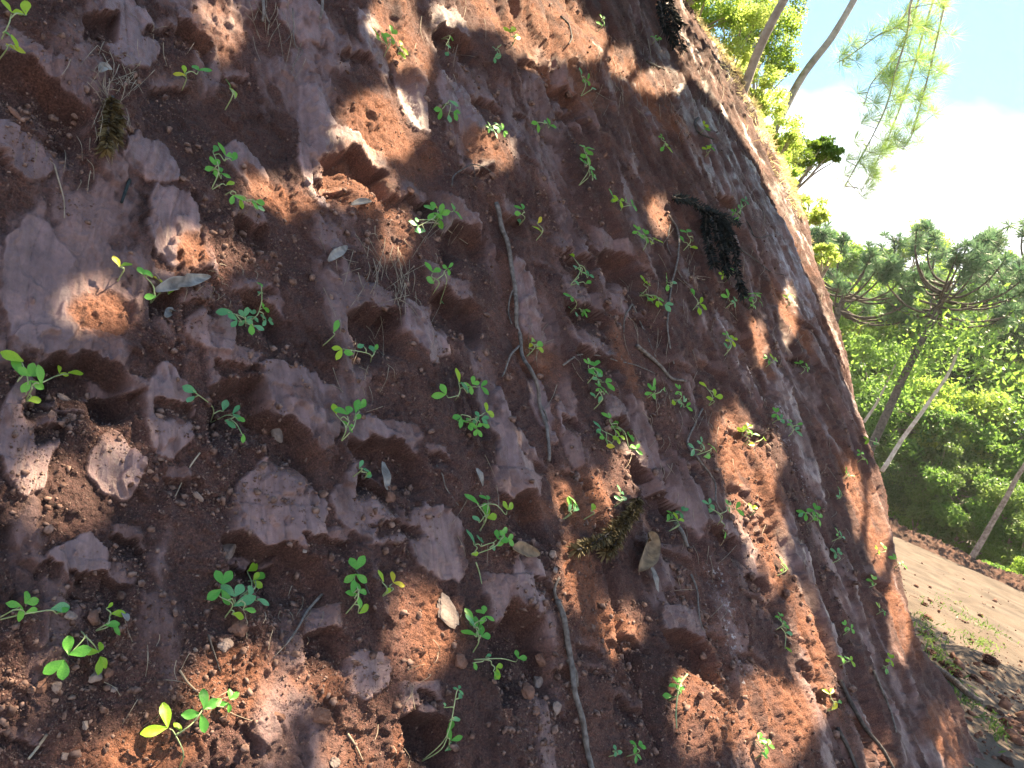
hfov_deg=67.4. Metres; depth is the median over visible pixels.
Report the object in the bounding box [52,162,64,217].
twig
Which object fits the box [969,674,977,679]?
clod
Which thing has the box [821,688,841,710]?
seedling
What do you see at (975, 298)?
broadleaf tree
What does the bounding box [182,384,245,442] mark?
seedling
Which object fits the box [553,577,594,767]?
root
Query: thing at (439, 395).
seedling
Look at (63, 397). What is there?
stone
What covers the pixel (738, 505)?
seedling
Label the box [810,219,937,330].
umbrella conifer
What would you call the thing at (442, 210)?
seedling
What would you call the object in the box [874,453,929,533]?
broadleaf tree
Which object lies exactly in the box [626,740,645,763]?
seedling
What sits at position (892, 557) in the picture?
seedling
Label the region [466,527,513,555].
seedling
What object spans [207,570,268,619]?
seedling
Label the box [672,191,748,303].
conifer branch
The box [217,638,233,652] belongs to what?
stone
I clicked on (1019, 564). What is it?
bush
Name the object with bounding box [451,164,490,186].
root
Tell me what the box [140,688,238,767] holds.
seedling
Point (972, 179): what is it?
sky
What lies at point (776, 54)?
shrub
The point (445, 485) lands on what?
root
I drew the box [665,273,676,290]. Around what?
seedling
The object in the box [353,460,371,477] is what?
seedling
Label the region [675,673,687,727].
twig
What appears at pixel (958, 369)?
broadleaf tree
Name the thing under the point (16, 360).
seedling
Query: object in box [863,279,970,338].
broadleaf tree
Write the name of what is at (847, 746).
twig
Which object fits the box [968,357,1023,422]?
broadleaf tree
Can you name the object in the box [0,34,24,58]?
seedling
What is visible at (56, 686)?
stone
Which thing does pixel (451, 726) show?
seedling
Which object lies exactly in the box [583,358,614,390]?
seedling
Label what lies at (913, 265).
broadleaf tree
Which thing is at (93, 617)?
stone
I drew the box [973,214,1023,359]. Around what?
umbrella conifer
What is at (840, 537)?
seedling
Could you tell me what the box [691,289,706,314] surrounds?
seedling
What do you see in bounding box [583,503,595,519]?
seedling
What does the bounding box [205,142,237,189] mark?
seedling
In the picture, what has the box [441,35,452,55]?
seedling
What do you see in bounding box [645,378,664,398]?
seedling
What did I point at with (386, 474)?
dry leaf
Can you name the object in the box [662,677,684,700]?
seedling
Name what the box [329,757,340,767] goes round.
stone
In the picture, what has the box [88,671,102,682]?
stone
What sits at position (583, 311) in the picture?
seedling
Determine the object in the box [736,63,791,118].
shrub
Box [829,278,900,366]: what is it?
broadleaf tree
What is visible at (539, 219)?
seedling
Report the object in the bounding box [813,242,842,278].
shrub
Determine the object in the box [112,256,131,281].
seedling
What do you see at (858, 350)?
broadleaf tree
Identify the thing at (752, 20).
shrub
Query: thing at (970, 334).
leaning tree
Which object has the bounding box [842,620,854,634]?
seedling
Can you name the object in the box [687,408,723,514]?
root
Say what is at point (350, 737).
twig
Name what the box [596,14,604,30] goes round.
seedling
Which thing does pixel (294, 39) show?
root
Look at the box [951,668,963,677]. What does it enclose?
clod
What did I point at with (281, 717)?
clod
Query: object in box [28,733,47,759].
twig
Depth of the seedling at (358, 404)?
1.86 m
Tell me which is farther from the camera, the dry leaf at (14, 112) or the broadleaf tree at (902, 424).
the broadleaf tree at (902, 424)
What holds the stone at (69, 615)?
on the bank
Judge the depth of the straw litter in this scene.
2.32 m
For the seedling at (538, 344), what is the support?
on the bank
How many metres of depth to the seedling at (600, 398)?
2.88 m
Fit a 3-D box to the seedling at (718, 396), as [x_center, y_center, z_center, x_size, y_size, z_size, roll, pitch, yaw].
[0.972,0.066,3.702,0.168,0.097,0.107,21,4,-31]
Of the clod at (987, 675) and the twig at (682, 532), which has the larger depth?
the clod at (987, 675)
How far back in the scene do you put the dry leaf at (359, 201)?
2.37 m
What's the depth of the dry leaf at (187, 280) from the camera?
1.69 m
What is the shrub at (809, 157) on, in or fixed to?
on the bank
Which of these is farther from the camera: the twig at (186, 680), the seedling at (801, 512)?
the seedling at (801, 512)
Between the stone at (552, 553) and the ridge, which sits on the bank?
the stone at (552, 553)
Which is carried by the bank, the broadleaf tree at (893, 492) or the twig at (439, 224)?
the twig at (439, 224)
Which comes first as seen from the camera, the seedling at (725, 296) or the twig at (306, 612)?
the twig at (306, 612)
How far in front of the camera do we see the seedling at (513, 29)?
3.89 m
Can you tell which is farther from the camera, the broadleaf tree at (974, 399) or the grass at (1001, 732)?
the broadleaf tree at (974, 399)
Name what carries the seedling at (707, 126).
on the bank
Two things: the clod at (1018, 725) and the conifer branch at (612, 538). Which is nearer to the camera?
the conifer branch at (612, 538)
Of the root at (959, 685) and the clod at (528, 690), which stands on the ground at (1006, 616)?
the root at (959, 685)
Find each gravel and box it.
[897,555,1023,767]
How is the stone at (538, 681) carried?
on the bank
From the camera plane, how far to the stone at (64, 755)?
1.15 m
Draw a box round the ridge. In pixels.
[888,518,1023,591]
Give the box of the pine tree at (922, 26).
[769,0,970,214]
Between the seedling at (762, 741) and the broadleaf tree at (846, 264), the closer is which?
the seedling at (762, 741)
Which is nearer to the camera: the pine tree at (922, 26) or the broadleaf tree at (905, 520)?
the pine tree at (922, 26)
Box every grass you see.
[688,3,812,246]
[910,588,1018,752]
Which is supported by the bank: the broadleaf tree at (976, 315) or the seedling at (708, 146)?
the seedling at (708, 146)
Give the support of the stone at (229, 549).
on the bank
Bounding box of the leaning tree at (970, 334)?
[869,270,1023,472]
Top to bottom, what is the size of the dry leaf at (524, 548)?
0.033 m
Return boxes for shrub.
[687,0,710,5]
[687,0,751,31]
[701,2,779,73]
[708,0,780,61]
[729,5,802,92]
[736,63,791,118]
[741,0,809,102]
[762,110,806,164]
[779,131,832,185]
[780,152,804,186]
[795,135,845,189]
[797,193,831,226]
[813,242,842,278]
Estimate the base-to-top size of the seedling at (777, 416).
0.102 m
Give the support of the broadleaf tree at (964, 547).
on the ground at (1006, 616)
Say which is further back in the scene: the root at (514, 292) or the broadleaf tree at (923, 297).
the broadleaf tree at (923, 297)
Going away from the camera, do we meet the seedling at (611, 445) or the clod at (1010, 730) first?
the seedling at (611, 445)
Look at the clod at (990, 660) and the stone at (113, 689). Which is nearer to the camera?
the stone at (113, 689)
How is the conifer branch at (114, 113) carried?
on the bank
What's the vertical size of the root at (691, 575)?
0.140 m
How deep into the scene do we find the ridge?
24.68 m
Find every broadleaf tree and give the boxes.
[814,240,904,313]
[823,278,898,362]
[824,228,884,280]
[826,259,921,329]
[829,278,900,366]
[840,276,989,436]
[843,332,951,412]
[851,360,976,458]
[852,360,886,455]
[854,385,923,464]
[855,374,1002,483]
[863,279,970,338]
[868,428,964,515]
[874,270,985,364]
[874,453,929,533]
[876,318,1012,384]
[878,217,955,278]
[880,428,1019,483]
[884,429,988,533]
[888,359,1016,428]
[888,461,972,550]
[888,482,1009,567]
[896,304,1016,359]
[900,374,1023,462]
[901,461,1023,549]
[927,319,1023,534]
[933,469,1023,574]
[949,474,1023,565]
[954,272,1019,318]
[956,249,1018,312]
[963,377,1023,475]
[964,417,1023,485]
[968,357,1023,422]
[969,313,1023,375]
[972,354,1023,554]
[981,559,1023,575]
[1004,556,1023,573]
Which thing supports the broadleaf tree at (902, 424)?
on the ground at (1006, 616)
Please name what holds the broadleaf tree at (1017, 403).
on the ground at (1006, 616)
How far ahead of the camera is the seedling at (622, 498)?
2.65 m
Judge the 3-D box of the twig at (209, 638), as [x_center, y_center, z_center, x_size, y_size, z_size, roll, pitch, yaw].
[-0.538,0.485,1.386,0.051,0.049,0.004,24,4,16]
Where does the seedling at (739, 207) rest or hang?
on the bank
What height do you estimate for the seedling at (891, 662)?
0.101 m
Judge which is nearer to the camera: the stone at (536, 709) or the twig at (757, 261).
the stone at (536, 709)
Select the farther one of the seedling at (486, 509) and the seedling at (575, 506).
the seedling at (575, 506)
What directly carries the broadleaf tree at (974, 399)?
on the ground at (1006, 616)
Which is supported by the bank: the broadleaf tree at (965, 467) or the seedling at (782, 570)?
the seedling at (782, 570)
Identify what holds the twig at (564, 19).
on the bank
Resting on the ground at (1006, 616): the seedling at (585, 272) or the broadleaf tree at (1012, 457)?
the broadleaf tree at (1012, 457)
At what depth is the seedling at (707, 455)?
3.32 m
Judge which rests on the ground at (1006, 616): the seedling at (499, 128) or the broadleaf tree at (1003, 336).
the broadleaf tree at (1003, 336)
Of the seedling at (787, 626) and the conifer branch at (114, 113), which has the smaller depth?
the conifer branch at (114, 113)
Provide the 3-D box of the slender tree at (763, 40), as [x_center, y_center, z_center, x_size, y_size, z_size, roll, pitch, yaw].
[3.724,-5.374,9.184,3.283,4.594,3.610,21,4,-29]
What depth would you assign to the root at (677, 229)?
4.24 m
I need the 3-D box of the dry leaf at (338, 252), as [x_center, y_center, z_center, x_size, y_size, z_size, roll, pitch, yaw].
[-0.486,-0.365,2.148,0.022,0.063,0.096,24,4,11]
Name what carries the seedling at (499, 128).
on the bank
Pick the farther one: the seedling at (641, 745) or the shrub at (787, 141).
the shrub at (787, 141)
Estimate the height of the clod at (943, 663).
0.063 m
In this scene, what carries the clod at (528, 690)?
on the bank
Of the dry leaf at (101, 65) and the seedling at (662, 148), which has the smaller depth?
the dry leaf at (101, 65)
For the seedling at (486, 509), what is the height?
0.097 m
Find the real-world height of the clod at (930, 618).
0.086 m
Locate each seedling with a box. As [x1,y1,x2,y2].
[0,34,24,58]
[0,350,82,403]
[0,591,69,621]
[1,0,30,39]
[43,631,107,679]
[96,602,125,634]
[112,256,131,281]
[137,267,172,302]
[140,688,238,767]
[173,65,211,90]
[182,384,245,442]
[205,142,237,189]
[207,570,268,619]
[216,282,273,334]
[225,81,236,109]
[225,190,264,210]
[240,563,264,596]
[323,320,339,345]
[331,399,366,440]
[332,344,377,362]
[344,555,368,613]
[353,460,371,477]
[372,25,408,58]
[378,570,404,596]
[408,202,461,232]
[422,685,462,761]
[425,262,452,303]
[431,368,488,399]
[434,100,459,122]
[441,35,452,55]
[452,402,493,436]
[461,605,493,651]
[464,494,513,530]
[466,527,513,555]
[473,650,526,679]
[485,122,507,137]
[492,45,500,62]
[503,26,519,45]
[514,204,524,225]
[527,338,543,355]
[531,118,555,132]
[533,217,542,240]
[563,293,589,316]
[563,496,578,519]
[569,253,593,284]
[579,67,595,95]
[579,145,595,185]
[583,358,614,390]
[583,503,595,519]
[590,383,607,408]
[593,412,642,454]
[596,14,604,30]
[609,189,636,210]
[609,745,621,756]
[614,485,626,506]
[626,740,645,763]
[632,224,662,249]
[639,275,672,311]
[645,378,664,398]
[658,134,672,152]
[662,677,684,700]
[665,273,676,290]
[666,506,688,530]
[672,384,692,410]
[680,229,697,250]
[688,437,716,458]
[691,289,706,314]
[699,382,722,405]
[701,121,709,131]
[702,144,714,156]
[702,498,743,538]
[721,289,736,307]
[722,331,737,355]
[731,196,748,219]
[737,423,764,445]
[744,292,762,308]
[747,503,757,516]
[755,732,774,758]
[763,354,777,367]
[772,407,784,423]
[775,612,792,652]
[777,557,787,575]
[782,293,794,306]
[787,419,802,435]
[794,360,809,373]
[796,503,822,525]
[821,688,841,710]
[830,548,842,562]
[832,529,844,541]
[837,655,855,666]
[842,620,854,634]
[857,449,867,463]
[864,437,879,447]
[866,574,876,586]
[875,542,886,554]
[882,653,893,673]
[888,554,906,567]
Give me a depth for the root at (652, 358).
3.51 m
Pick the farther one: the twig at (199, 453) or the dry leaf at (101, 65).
the dry leaf at (101, 65)
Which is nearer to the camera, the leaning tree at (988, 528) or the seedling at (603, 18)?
the seedling at (603, 18)
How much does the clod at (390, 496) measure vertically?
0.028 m
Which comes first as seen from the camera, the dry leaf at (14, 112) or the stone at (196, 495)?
the stone at (196, 495)
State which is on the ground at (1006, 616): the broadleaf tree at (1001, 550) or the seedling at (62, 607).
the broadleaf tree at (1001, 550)
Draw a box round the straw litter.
[34,0,855,766]
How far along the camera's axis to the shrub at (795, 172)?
9.52 m
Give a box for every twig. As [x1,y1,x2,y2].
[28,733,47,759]
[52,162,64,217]
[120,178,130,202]
[175,452,200,496]
[179,669,199,693]
[207,635,220,670]
[273,593,322,657]
[347,733,362,760]
[353,568,369,593]
[421,222,467,243]
[560,15,572,44]
[646,60,671,72]
[674,521,688,546]
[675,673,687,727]
[694,117,713,139]
[734,210,772,237]
[740,249,785,275]
[836,727,858,767]
[838,679,894,767]
[873,670,896,732]
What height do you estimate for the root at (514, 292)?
0.791 m
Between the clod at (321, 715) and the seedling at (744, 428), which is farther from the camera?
the seedling at (744, 428)
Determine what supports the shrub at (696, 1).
on the bank
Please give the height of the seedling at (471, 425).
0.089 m
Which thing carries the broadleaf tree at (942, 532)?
on the ground at (1006, 616)
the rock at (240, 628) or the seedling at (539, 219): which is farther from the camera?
the seedling at (539, 219)
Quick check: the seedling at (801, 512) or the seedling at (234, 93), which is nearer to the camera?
the seedling at (234, 93)
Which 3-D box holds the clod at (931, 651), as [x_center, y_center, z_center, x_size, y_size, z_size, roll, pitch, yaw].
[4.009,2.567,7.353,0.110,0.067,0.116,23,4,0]
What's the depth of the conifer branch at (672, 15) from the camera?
7.26 m
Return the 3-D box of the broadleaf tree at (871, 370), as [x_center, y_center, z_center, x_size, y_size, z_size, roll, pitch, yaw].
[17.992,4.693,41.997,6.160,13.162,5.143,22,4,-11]
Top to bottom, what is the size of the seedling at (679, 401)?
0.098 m
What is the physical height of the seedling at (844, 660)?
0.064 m
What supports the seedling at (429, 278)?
on the bank
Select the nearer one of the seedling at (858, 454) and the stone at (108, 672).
the stone at (108, 672)
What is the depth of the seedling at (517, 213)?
3.14 m
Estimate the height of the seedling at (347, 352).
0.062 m
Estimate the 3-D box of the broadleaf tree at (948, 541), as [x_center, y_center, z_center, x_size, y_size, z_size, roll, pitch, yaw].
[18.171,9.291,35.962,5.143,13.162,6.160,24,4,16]
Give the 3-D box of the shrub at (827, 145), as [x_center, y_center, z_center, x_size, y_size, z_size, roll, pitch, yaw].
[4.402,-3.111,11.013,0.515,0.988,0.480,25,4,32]
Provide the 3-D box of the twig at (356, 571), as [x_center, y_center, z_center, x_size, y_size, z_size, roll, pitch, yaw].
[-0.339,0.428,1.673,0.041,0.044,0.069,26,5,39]
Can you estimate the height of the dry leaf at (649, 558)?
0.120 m
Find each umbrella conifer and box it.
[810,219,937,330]
[869,215,1023,451]
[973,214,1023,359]
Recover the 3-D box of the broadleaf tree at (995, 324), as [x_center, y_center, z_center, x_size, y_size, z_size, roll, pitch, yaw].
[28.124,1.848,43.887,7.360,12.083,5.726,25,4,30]
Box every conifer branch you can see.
[95,95,127,161]
[566,496,644,562]
[654,0,687,55]
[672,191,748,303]
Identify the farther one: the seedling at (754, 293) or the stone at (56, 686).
the seedling at (754, 293)
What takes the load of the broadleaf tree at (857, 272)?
on the ground at (1006, 616)
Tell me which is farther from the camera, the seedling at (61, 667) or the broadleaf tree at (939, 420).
the broadleaf tree at (939, 420)
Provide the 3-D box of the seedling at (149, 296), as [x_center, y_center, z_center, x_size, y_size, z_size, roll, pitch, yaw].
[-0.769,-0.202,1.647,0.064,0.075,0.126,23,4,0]
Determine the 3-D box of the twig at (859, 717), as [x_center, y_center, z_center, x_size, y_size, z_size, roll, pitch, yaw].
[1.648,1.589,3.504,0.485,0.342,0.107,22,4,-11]
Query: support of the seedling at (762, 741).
on the bank
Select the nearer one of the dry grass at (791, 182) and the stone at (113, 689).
the stone at (113, 689)
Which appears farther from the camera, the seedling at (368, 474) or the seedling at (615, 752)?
the seedling at (615, 752)
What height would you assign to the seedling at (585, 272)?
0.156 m
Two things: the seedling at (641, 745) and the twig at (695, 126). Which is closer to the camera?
the seedling at (641, 745)
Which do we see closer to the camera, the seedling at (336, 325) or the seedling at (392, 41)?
the seedling at (336, 325)
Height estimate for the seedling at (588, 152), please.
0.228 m
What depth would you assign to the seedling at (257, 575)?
1.59 m
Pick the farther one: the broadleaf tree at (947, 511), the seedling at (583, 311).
the broadleaf tree at (947, 511)
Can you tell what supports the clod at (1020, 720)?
on the ground at (1006, 616)
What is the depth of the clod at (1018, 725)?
5.77 m
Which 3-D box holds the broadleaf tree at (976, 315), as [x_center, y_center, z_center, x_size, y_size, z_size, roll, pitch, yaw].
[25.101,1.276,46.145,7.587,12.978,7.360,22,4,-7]
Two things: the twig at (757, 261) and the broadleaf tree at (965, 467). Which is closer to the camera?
the twig at (757, 261)
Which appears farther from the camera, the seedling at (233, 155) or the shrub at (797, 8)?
the shrub at (797, 8)
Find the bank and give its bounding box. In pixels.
[0,0,984,767]
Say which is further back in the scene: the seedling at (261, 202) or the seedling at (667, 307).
the seedling at (667, 307)
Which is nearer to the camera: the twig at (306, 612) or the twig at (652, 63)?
the twig at (306, 612)
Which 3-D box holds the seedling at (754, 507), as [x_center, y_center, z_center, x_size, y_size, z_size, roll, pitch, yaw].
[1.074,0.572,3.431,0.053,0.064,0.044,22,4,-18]
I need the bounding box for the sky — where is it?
[707,0,1023,429]
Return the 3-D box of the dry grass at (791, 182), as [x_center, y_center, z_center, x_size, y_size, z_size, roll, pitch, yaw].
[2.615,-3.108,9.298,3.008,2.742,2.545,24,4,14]
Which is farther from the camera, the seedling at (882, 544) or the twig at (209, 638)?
the seedling at (882, 544)
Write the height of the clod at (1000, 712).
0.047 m
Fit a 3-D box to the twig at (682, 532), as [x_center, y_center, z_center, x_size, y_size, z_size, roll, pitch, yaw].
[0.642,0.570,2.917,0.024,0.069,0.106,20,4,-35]
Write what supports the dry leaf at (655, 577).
on the bank
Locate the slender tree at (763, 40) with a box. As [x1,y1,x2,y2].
[743,0,787,93]
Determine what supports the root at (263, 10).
on the bank
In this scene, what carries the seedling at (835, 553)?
on the bank
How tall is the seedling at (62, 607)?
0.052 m
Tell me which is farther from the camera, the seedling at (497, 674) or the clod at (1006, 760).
the clod at (1006, 760)
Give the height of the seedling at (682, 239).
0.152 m
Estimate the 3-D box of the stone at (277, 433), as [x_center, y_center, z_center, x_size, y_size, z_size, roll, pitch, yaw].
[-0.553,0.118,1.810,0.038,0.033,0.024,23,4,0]
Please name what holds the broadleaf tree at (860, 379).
on the ground at (1006, 616)
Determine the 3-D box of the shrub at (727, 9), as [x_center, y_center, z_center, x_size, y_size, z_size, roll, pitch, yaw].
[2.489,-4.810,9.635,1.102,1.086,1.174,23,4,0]
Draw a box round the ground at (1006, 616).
[893,536,1023,767]
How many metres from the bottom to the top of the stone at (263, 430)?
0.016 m
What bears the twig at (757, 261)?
on the bank
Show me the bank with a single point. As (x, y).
(58, 274)
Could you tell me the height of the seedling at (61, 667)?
0.050 m
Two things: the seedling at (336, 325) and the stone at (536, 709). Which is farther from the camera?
the seedling at (336, 325)
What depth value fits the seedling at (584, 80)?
4.46 m
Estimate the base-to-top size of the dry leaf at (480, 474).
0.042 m
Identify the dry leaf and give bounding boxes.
[98,62,112,72]
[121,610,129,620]
[155,273,210,292]
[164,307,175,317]
[327,245,347,261]
[350,198,371,205]
[381,461,390,489]
[437,592,461,628]
[476,468,483,485]
[512,541,539,556]
[638,531,660,571]
[651,567,658,591]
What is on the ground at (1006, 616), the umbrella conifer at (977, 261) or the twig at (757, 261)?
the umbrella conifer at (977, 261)
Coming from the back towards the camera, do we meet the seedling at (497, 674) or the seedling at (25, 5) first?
the seedling at (497, 674)
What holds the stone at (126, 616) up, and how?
on the bank
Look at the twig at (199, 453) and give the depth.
1.52 m
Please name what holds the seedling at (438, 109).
on the bank
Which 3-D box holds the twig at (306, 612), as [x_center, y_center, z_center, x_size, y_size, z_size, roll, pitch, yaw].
[-0.429,0.484,1.547,0.011,0.080,0.182,23,4,4]
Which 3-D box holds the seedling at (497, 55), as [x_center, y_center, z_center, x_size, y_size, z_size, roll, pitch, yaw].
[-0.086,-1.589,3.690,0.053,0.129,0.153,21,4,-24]
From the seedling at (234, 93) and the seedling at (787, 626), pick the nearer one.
the seedling at (234, 93)
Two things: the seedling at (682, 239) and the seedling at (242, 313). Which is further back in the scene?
the seedling at (682, 239)
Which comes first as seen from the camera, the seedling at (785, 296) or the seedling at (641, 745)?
the seedling at (641, 745)
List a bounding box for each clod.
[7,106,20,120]
[152,475,158,481]
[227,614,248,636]
[274,712,285,720]
[313,707,331,723]
[385,491,395,502]
[407,186,413,194]
[521,682,534,700]
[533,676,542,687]
[534,653,545,666]
[924,614,932,621]
[924,648,936,656]
[938,660,949,667]
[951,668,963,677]
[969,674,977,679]
[980,671,994,681]
[982,654,999,665]
[985,705,997,713]
[997,710,1004,716]
[997,755,1014,766]
[999,717,1023,734]
[1003,728,1023,741]
[1014,717,1023,725]
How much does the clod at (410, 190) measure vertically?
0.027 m
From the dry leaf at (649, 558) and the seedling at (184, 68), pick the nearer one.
the seedling at (184, 68)
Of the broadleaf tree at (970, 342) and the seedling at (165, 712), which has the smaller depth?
the seedling at (165, 712)
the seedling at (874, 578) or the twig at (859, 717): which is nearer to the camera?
the twig at (859, 717)
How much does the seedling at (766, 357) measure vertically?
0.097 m
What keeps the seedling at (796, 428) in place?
on the bank
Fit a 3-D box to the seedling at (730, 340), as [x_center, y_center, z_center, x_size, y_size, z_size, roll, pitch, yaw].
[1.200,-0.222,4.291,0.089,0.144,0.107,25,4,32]
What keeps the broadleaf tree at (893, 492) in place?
on the ground at (1006, 616)
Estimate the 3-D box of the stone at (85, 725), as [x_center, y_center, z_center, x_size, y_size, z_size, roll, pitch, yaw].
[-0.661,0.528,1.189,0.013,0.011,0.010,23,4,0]
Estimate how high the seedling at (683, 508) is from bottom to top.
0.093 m
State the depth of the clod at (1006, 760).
4.90 m
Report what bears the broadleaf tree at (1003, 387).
on the ground at (1006, 616)
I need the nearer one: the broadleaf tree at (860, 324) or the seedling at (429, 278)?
the seedling at (429, 278)
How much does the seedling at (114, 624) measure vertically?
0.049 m
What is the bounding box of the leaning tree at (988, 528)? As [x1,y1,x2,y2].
[962,347,1023,557]
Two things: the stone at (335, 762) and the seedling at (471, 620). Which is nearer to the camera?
the stone at (335, 762)
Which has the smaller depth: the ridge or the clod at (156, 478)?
the clod at (156, 478)
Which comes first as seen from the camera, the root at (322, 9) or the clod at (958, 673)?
the root at (322, 9)
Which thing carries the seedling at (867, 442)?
on the bank
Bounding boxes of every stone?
[34,678,46,692]
[51,681,61,693]
[57,393,70,400]
[61,752,68,760]
[64,611,77,619]
[82,721,87,729]
[87,609,99,625]
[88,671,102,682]
[104,668,113,677]
[110,686,117,692]
[193,491,203,501]
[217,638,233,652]
[222,544,235,560]
[260,428,267,434]
[271,428,282,442]
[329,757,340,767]
[455,653,467,668]
[532,706,539,715]
[549,550,556,558]
[552,701,561,715]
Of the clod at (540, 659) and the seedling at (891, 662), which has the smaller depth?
the clod at (540, 659)
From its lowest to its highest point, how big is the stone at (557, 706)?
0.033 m
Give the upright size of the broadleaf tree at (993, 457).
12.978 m
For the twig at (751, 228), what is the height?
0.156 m
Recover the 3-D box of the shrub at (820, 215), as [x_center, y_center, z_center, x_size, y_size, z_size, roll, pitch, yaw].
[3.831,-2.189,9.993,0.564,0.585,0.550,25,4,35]
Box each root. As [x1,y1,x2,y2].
[261,0,269,23]
[281,8,302,73]
[319,0,323,19]
[436,465,458,505]
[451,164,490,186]
[494,202,550,461]
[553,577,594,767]
[562,351,654,373]
[623,303,686,381]
[666,215,692,363]
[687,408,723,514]
[690,574,703,630]
[935,665,984,703]
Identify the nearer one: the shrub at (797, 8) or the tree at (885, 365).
the shrub at (797, 8)
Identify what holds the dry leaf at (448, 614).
on the bank
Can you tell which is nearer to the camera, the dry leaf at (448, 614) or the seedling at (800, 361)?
the dry leaf at (448, 614)
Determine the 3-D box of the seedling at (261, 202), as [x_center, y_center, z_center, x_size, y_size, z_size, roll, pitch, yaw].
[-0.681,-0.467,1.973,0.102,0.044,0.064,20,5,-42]
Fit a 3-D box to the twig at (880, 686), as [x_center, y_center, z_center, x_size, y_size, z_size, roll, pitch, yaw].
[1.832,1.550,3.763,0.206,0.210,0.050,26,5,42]
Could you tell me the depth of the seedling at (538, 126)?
3.74 m
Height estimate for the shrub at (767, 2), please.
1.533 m
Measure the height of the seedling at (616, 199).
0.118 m
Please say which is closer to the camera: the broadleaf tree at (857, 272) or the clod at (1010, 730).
the clod at (1010, 730)
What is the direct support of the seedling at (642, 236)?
on the bank
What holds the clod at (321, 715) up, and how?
on the bank
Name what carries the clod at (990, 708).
on the ground at (1006, 616)
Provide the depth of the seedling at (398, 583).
1.71 m
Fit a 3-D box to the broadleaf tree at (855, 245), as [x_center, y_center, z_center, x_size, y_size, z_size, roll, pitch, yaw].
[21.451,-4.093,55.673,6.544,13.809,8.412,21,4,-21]
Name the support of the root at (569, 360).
on the bank
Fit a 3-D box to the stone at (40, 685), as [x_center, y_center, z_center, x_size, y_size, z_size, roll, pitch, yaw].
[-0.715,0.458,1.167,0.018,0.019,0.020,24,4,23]
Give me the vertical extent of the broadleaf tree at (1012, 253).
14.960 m
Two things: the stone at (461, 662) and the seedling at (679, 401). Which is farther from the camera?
the seedling at (679, 401)
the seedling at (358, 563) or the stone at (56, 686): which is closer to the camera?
the stone at (56, 686)
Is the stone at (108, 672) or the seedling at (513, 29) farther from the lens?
the seedling at (513, 29)
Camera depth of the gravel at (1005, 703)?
6.74 m
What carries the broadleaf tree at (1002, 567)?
on the ground at (1006, 616)

